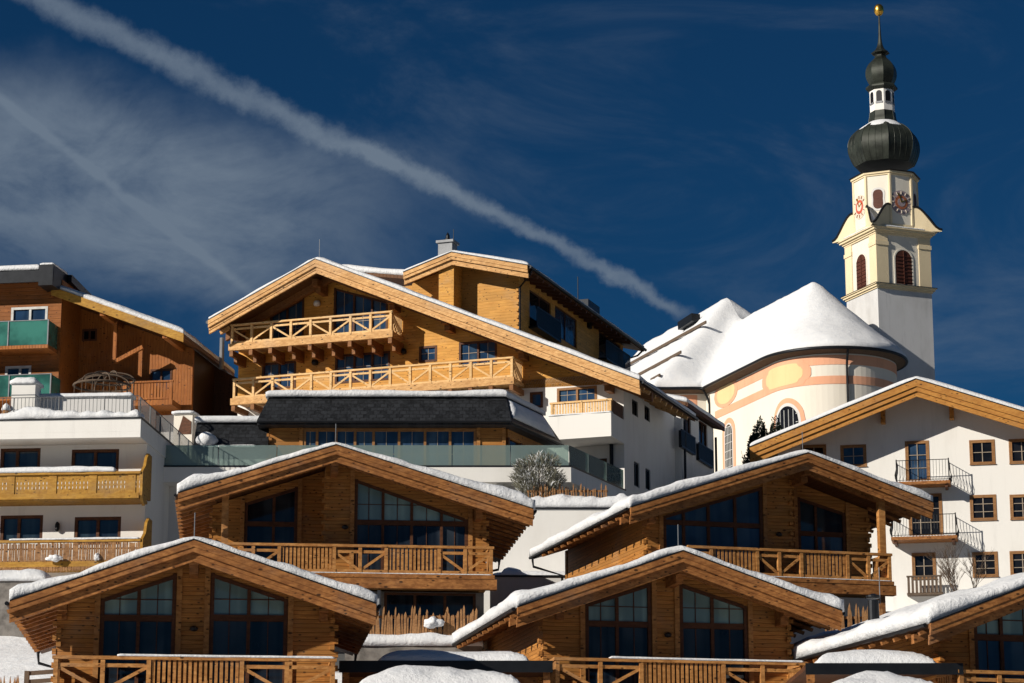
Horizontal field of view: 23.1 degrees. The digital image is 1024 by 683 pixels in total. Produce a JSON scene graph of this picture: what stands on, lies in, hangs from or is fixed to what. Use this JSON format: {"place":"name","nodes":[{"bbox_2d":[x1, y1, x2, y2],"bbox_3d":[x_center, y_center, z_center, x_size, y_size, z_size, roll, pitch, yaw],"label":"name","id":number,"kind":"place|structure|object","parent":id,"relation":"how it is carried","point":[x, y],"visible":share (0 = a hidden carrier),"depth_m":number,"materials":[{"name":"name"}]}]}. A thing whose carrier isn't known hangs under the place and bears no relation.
{"place":"outdoors","nodes":[
{"label":"outdoors","id":0,"kind":"place"},
{"bbox_2d":[0,611,890,682],"bbox_3d":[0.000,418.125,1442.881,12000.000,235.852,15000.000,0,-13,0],"label":"ground","id":1,"kind":"structure","parent":0,"point":[18,655],"depth_m":86.47,"materials":[{"name":"white snow"}]},
{"bbox_2d":[0,675,18,682],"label":"picket fence","id":2,"kind":"object","parent":1,"relation":"on","point":[16,680],"visible":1,"depth_m":75.61,"materials":[{"name":"brown wood"}]},
{"bbox_2d":[0,569,51,636],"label":"retaining wall","id":3,"kind":"structure","parent":1,"relation":"on","point":[9,579],"depth_m":94.32,"materials":[{"name":"stone"}]},
{"bbox_2d":[24,669,52,682],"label":"rail fence","id":4,"kind":"object","parent":1,"relation":"on","point":[27,675],"visible":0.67,"depth_m":75.61,"materials":[{"name":"brown wood"}]},
{"bbox_2d":[0,377,198,576],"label":"hotel","id":5,"kind":"structure","parent":1,"relation":"on","point":[82,483],"depth_m":104.80,"materials":[{"name":"white paint"}]},
{"bbox_2d":[1,403,10,413],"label":"wrapped shrub","id":6,"kind":"object","parent":5,"relation":"on","point":[7,409],"visible":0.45,"depth_m":106.53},
{"bbox_2d":[0,448,40,467],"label":"window","id":7,"kind":"structure","parent":5,"relation":"in","point":[14,457],"depth_m":105.93,"materials":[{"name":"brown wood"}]},
{"bbox_2d":[0,515,42,539],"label":"window","id":8,"kind":"structure","parent":5,"relation":"in","point":[13,526],"depth_m":105.24,"materials":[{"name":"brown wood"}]},
{"bbox_2d":[45,554,62,561],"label":"snow lump","id":9,"kind":"object","parent":5,"relation":"attached to","point":[55,558],"visible":1,"depth_m":102.79,"materials":[{"name":"white snow"}]},
{"bbox_2d":[71,449,118,469],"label":"window","id":10,"kind":"structure","parent":5,"relation":"in","point":[89,457],"depth_m":105.65,"materials":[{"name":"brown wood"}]},
{"bbox_2d":[94,553,99,560],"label":"snow lump","id":11,"kind":"object","parent":5,"relation":"attached to","point":[96,556],"visible":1,"depth_m":102.81,"materials":[{"name":"white snow"}]},
{"bbox_2d":[74,517,120,544],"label":"window","id":12,"kind":"structure","parent":5,"relation":"in","point":[84,526],"depth_m":104.95,"materials":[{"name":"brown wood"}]},
{"bbox_2d":[73,372,130,392],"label":"hoop frame","id":13,"kind":"object","parent":5,"relation":"on","point":[98,379],"visible":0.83,"depth_m":111.32,"materials":[{"name":"grey metal"}]},
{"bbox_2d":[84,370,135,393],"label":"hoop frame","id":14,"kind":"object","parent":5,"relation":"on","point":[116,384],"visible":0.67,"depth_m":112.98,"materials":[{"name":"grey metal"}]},
{"bbox_2d":[0,263,237,442],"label":"hillside house","id":15,"kind":"structure","parent":1,"relation":"on","point":[62,330],"depth_m":129.71,"materials":[{"name":"red wood"}]},
{"bbox_2d":[5,365,30,374],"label":"window","id":16,"kind":"structure","parent":15,"relation":"in","point":[9,370],"depth_m":128.78,"materials":[{"name":"blue glass"}]},
{"bbox_2d":[11,306,47,320],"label":"window","id":17,"kind":"structure","parent":15,"relation":"in","point":[41,312],"depth_m":129.38,"materials":[{"name":"blue glass"}]},
{"bbox_2d":[82,329,96,340],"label":"window","id":18,"kind":"structure","parent":15,"relation":"in","point":[87,334],"depth_m":131.77,"materials":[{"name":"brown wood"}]},
{"bbox_2d":[87,374,103,389],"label":"window","id":19,"kind":"structure","parent":15,"relation":"in","point":[96,377],"depth_m":131.16,"materials":[{"name":"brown wood"}]},
{"bbox_2d":[150,369,171,389],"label":"window","id":20,"kind":"structure","parent":15,"relation":"in","point":[155,374],"depth_m":130.65,"materials":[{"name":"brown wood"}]},
{"bbox_2d":[172,410,200,464],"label":"chimney","id":21,"kind":"object","parent":1,"relation":"on","point":[184,423],"visible":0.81,"depth_m":120.16,"materials":[{"name":"beige paint"}]},
{"bbox_2d":[177,416,190,433],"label":"door","id":22,"kind":"structure","parent":21,"relation":"in","point":[185,426],"depth_m":120.10,"materials":[{"name":"brown wood"}]},
{"bbox_2d":[5,513,380,682],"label":"timber chalet","id":23,"kind":"object","parent":1,"relation":"on","point":[194,609],"visible":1,"depth_m":69.75,"materials":[{"name":"brown wood"}]},
{"bbox_2d":[98,574,176,682],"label":"window","id":24,"kind":"structure","parent":23,"relation":"in","point":[141,619],"depth_m":69.88,"materials":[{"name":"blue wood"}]},
{"bbox_2d":[208,573,287,682],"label":"window","id":25,"kind":"structure","parent":23,"relation":"in","point":[245,619],"depth_m":70.22,"materials":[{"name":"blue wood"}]},
{"bbox_2d":[174,425,536,653],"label":"timber chalet","id":26,"kind":"object","parent":1,"relation":"on","point":[402,537],"visible":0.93,"depth_m":88.96,"materials":[{"name":"brown wood"}]},
{"bbox_2d":[244,487,297,564],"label":"window","id":27,"kind":"structure","parent":26,"relation":"in","point":[272,518],"depth_m":90.23,"materials":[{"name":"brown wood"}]},
{"bbox_2d":[354,479,467,570],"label":"window","id":28,"kind":"structure","parent":26,"relation":"in","point":[381,516],"depth_m":89.14,"materials":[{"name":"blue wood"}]},
{"bbox_2d":[384,592,475,634],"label":"window","id":29,"kind":"structure","parent":26,"relation":"in","point":[436,603],"depth_m":89.23,"materials":[{"name":"brown wood"}]},
{"bbox_2d":[163,389,625,541],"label":"slate roofed house","id":30,"kind":"structure","parent":1,"relation":"on","point":[488,436],"depth_m":113.89,"materials":[{"name":"brown wood"}]},
{"bbox_2d":[303,428,476,464],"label":"window","id":31,"kind":"structure","parent":30,"relation":"in","point":[416,446],"depth_m":113.95,"materials":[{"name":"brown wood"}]},
{"bbox_2d":[345,632,483,660],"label":"retaining wall","id":32,"kind":"structure","parent":1,"relation":"on","point":[376,647],"depth_m":82.34,"materials":[{"name":"stone"}]},
{"bbox_2d":[370,605,476,634],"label":"picket fence","id":33,"kind":"object","parent":32,"relation":"on","point":[449,627],"visible":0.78,"depth_m":83.01,"materials":[{"name":"brown wood"}]},
{"bbox_2d":[424,616,444,628],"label":"snow lump","id":34,"kind":"object","parent":33,"relation":"on","point":[432,622],"visible":1,"depth_m":82.69,"materials":[{"name":"white snow"}]},
{"bbox_2d":[360,665,519,682],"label":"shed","id":35,"kind":"structure","parent":1,"relation":"on","point":[413,674],"depth_m":61.95,"materials":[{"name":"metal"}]},
{"bbox_2d":[339,649,552,682],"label":"car port","id":36,"kind":"object","parent":1,"relation":"on","point":[521,668],"visible":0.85,"depth_m":72.07,"materials":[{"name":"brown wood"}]},
{"bbox_2d":[206,239,698,495],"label":"hillside house","id":37,"kind":"structure","parent":1,"relation":"on","point":[319,323],"depth_m":127.64,"materials":[{"name":"brown wood"}]},
{"bbox_2d":[262,361,295,389],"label":"window","id":38,"kind":"structure","parent":37,"relation":"in","point":[270,369],"depth_m":130.75,"materials":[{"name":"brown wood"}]},
{"bbox_2d":[269,299,303,338],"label":"window","id":39,"kind":"structure","parent":37,"relation":"in","point":[295,311],"depth_m":131.26,"materials":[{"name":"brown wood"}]},
{"bbox_2d":[333,288,387,332],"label":"window","id":40,"kind":"structure","parent":37,"relation":"in","point":[345,302],"depth_m":130.01,"materials":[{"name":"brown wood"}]},
{"bbox_2d":[335,351,389,383],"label":"window","id":41,"kind":"structure","parent":37,"relation":"in","point":[369,360],"depth_m":129.19,"materials":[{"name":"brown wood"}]},
{"bbox_2d":[419,345,436,362],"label":"window","id":42,"kind":"structure","parent":37,"relation":"in","point":[426,353],"depth_m":128.06,"materials":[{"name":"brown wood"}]},
{"bbox_2d":[459,340,496,366],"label":"window","id":43,"kind":"structure","parent":37,"relation":"in","point":[484,349],"depth_m":127.13,"materials":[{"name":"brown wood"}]},
{"bbox_2d":[530,391,542,407],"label":"window","id":44,"kind":"structure","parent":37,"relation":"in","point":[536,398],"depth_m":125.46,"materials":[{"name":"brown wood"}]},
{"bbox_2d":[557,385,596,401],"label":"window","id":45,"kind":"structure","parent":37,"relation":"in","point":[585,392],"depth_m":124.79,"materials":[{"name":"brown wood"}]},
{"bbox_2d":[587,458,606,467],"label":"window","id":46,"kind":"structure","parent":37,"relation":"in","point":[604,459],"depth_m":123.49,"materials":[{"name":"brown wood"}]},
{"bbox_2d":[632,399,636,416],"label":"window","id":47,"kind":"structure","parent":37,"relation":"in","point":[634,404],"depth_m":125.77,"materials":[{"name":"glass"}]},
{"bbox_2d":[634,462,637,486],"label":"window","id":48,"kind":"structure","parent":37,"relation":"in","point":[635,464],"depth_m":125.06,"materials":[{"name":"glass"}]},
{"bbox_2d":[644,405,648,421],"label":"window","id":49,"kind":"structure","parent":37,"relation":"in","point":[646,408],"depth_m":127.76,"materials":[{"name":"glass"}]},
{"bbox_2d":[645,469,648,489],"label":"window","id":50,"kind":"structure","parent":37,"relation":"in","point":[646,471],"depth_m":126.94,"materials":[{"name":"glass"}]},
{"bbox_2d":[342,229,646,370],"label":"hillside house","id":51,"kind":"structure","parent":1,"relation":"on","point":[525,296],"depth_m":139.26,"materials":[{"name":"brown wood"}]},
{"bbox_2d":[530,290,549,325],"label":"window","id":52,"kind":"structure","parent":51,"relation":"in","point":[535,300],"depth_m":140.46,"materials":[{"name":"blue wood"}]},
{"bbox_2d":[555,306,575,347],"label":"window","id":53,"kind":"structure","parent":51,"relation":"in","point":[568,323],"depth_m":145.57,"materials":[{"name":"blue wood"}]},
{"bbox_2d":[599,332,619,357],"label":"window","id":54,"kind":"structure","parent":51,"relation":"in","point":[602,342],"depth_m":151.85,"materials":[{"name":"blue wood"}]},
{"bbox_2d":[490,567,564,607],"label":"retaining wall","id":55,"kind":"structure","parent":1,"relation":"on","point":[510,580],"depth_m":100.40,"materials":[{"name":"grey paint"}]},
{"bbox_2d":[484,493,626,612],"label":"garden wall","id":56,"kind":"structure","parent":1,"relation":"on","point":[555,514],"depth_m":104.96,"materials":[{"name":"white paint"}]},
{"bbox_2d":[509,450,566,497],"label":"snowy shrub","id":57,"kind":"object","parent":56,"relation":"on","point":[531,479],"visible":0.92,"depth_m":106.18,"materials":[{"name":"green plant"}]},
{"bbox_2d":[527,483,607,497],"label":"picket fence","id":58,"kind":"object","parent":56,"relation":"on","point":[566,491],"visible":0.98,"depth_m":105.83,"materials":[{"name":"brown wood"}]},
{"bbox_2d":[452,530,844,682],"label":"timber chalet","id":59,"kind":"object","parent":1,"relation":"on","point":[679,614],"visible":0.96,"depth_m":75.52,"materials":[{"name":"brown wood"}]},
{"bbox_2d":[585,583,651,682],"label":"window","id":60,"kind":"structure","parent":59,"relation":"in","point":[620,624],"depth_m":75.71,"materials":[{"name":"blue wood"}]},
{"bbox_2d":[679,584,748,682],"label":"window","id":61,"kind":"structure","parent":59,"relation":"in","point":[712,626],"depth_m":76.32,"materials":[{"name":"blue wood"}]},
{"bbox_2d":[667,394,724,481],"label":"house","id":62,"kind":"structure","parent":1,"relation":"on","point":[694,448],"depth_m":133.85,"materials":[{"name":"white paint"}]},
{"bbox_2d":[686,419,689,433],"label":"window","id":63,"kind":"structure","parent":62,"relation":"in","point":[687,421],"depth_m":133.63,"materials":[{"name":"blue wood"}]},
{"bbox_2d":[699,420,706,446],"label":"window","id":64,"kind":"structure","parent":62,"relation":"in","point":[702,427],"depth_m":136.25,"materials":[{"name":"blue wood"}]},
{"bbox_2d":[529,432,934,643],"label":"timber chalet","id":65,"kind":"object","parent":1,"relation":"on","point":[808,519],"visible":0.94,"depth_m":90.42,"materials":[{"name":"brown wood"}]},
{"bbox_2d":[663,487,763,572],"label":"window","id":66,"kind":"structure","parent":65,"relation":"in","point":[736,520],"depth_m":90.37,"materials":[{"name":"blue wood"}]},
{"bbox_2d":[797,497,845,575],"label":"window","id":67,"kind":"structure","parent":65,"relation":"in","point":[820,527],"depth_m":92.69,"materials":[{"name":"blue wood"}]},
{"bbox_2d":[831,619,860,630],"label":"window","id":68,"kind":"structure","parent":65,"relation":"in","point":[845,620],"depth_m":91.54,"materials":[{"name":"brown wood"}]},
{"bbox_2d":[741,415,769,463],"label":"yew tree","id":69,"kind":"object","parent":1,"relation":"on","point":[756,434],"visible":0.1,"depth_m":152.38,"materials":[{"name":"green plant"}]},
{"bbox_2d":[629,282,907,472],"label":"church","id":70,"kind":"structure","parent":1,"relation":"on","point":[809,350],"depth_m":212.05,"materials":[{"name":"beige paint"}]},
{"bbox_2d":[725,424,732,468],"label":"window","id":71,"kind":"structure","parent":70,"relation":"in","point":[728,430],"depth_m":216.04,"materials":[{"name":"black glass"}]},
{"bbox_2d":[777,406,798,429],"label":"window","id":72,"kind":"structure","parent":70,"relation":"in","point":[787,417],"depth_m":206.09,"materials":[{"name":"black glass"}]},
{"bbox_2d":[768,415,782,434],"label":"yew tree","id":73,"kind":"object","parent":1,"relation":"on","point":[773,427],"visible":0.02,"depth_m":152.99,"materials":[{"name":"green plant"}]},
{"bbox_2d":[825,603,882,630],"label":"picket fence","id":74,"kind":"object","parent":1,"relation":"on","point":[863,617],"visible":0.22,"depth_m":88.25,"materials":[{"name":"brown wood"}]},
{"bbox_2d":[786,649,963,682],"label":"car port","id":75,"kind":"object","parent":1,"relation":"on","point":[830,667],"visible":0.84,"depth_m":67.77,"materials":[{"name":"white wood"}]},
{"bbox_2d":[832,671,932,682],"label":"shed","id":76,"kind":"structure","parent":1,"relation":"on","point":[875,677],"depth_m":61.20,"materials":[{"name":"metal"}]},
{"bbox_2d":[750,376,1023,610],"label":"hillside house","id":77,"kind":"structure","parent":1,"relation":"on","point":[957,453],"depth_m":126.02,"materials":[{"name":"paint"}]},
{"bbox_2d":[801,444,825,454],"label":"window","id":78,"kind":"structure","parent":77,"relation":"in","point":[821,448],"depth_m":128.12,"materials":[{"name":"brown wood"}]},
{"bbox_2d":[840,444,866,466],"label":"window","id":79,"kind":"structure","parent":77,"relation":"in","point":[855,455],"depth_m":127.65,"materials":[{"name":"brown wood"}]},
{"bbox_2d":[905,440,929,480],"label":"window","id":80,"kind":"structure","parent":77,"relation":"in","point":[916,450],"depth_m":126.91,"materials":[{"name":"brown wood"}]},
{"bbox_2d":[912,552,935,579],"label":"window","id":81,"kind":"structure","parent":77,"relation":"in","point":[922,565],"depth_m":125.71,"materials":[{"name":"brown wood"}]},
{"bbox_2d":[909,493,942,535],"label":"window","id":82,"kind":"structure","parent":77,"relation":"in","point":[924,525],"depth_m":126.14,"materials":[{"name":"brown wood"}]},
{"bbox_2d":[969,439,995,464],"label":"window","id":83,"kind":"structure","parent":77,"relation":"in","point":[981,451],"depth_m":126.32,"materials":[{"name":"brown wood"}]},
{"bbox_2d":[969,494,996,520],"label":"window","id":84,"kind":"structure","parent":77,"relation":"in","point":[983,506],"depth_m":125.71,"materials":[{"name":"brown wood"}]},
{"bbox_2d":[972,551,998,577],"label":"window","id":85,"kind":"structure","parent":77,"relation":"in","point":[992,569],"depth_m":125.03,"materials":[{"name":"brown wood"}]},
{"bbox_2d":[1008,439,1023,463],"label":"window","id":86,"kind":"structure","parent":77,"relation":"in","point":[1016,446],"depth_m":125.98,"materials":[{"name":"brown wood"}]},
{"bbox_2d":[1009,494,1023,519],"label":"window","id":87,"kind":"structure","parent":77,"relation":"in","point":[1017,500],"depth_m":125.37,"materials":[{"name":"brown wood"}]},
{"bbox_2d":[1009,551,1023,574],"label":"window","id":88,"kind":"structure","parent":77,"relation":"in","point":[1016,557],"depth_m":124.76,"materials":[{"name":"brown wood"}]},
{"bbox_2d":[832,4,942,381],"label":"bell tower","id":89,"kind":"structure","parent":1,"relation":"on","point":[889,230],"depth_m":220.42,"materials":[{"name":"paint"}]},
{"bbox_2d":[855,253,867,289],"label":"window","id":90,"kind":"structure","parent":89,"relation":"in","point":[861,261],"depth_m":220.57,"materials":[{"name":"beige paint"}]},
{"bbox_2d":[871,187,884,210],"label":"window","id":91,"kind":"structure","parent":89,"relation":"in","point":[877,194],"depth_m":220.57,"materials":[{"name":"brown paint"}]},
{"bbox_2d":[894,248,913,284],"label":"window","id":92,"kind":"structure","parent":89,"relation":"in","point":[903,259],"depth_m":219.12,"materials":[{"name":"beige paint"}]},
{"bbox_2d":[913,192,916,205],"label":"window","id":93,"kind":"structure","parent":89,"relation":"in","point":[914,194],"depth_m":221.92,"materials":[{"name":"grey paint"}]},
{"bbox_2d":[790,567,1023,682],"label":"timber chalet","id":94,"kind":"object","parent":1,"relation":"on","point":[978,632],"visible":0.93,"depth_m":69.65,"materials":[{"name":"brown wood"}]},
{"bbox_2d":[974,609,1023,682],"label":"window","id":95,"kind":"structure","parent":94,"relation":"in","point":[999,643],"depth_m":69.93,"materials":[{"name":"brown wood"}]},
{"bbox_2d":[926,540,994,591],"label":"bare tree","id":96,"kind":"object","parent":1,"relation":"on","point":[946,572],"visible":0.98,"depth_m":121.53,"materials":[{"name":"brown plant"}]},
{"bbox_2d":[0,0,1023,406],"label":"sky","id":97,"kind":"structure","parent":0,"point":[177,160],"materials":[{"name":"blue"}]}
]}

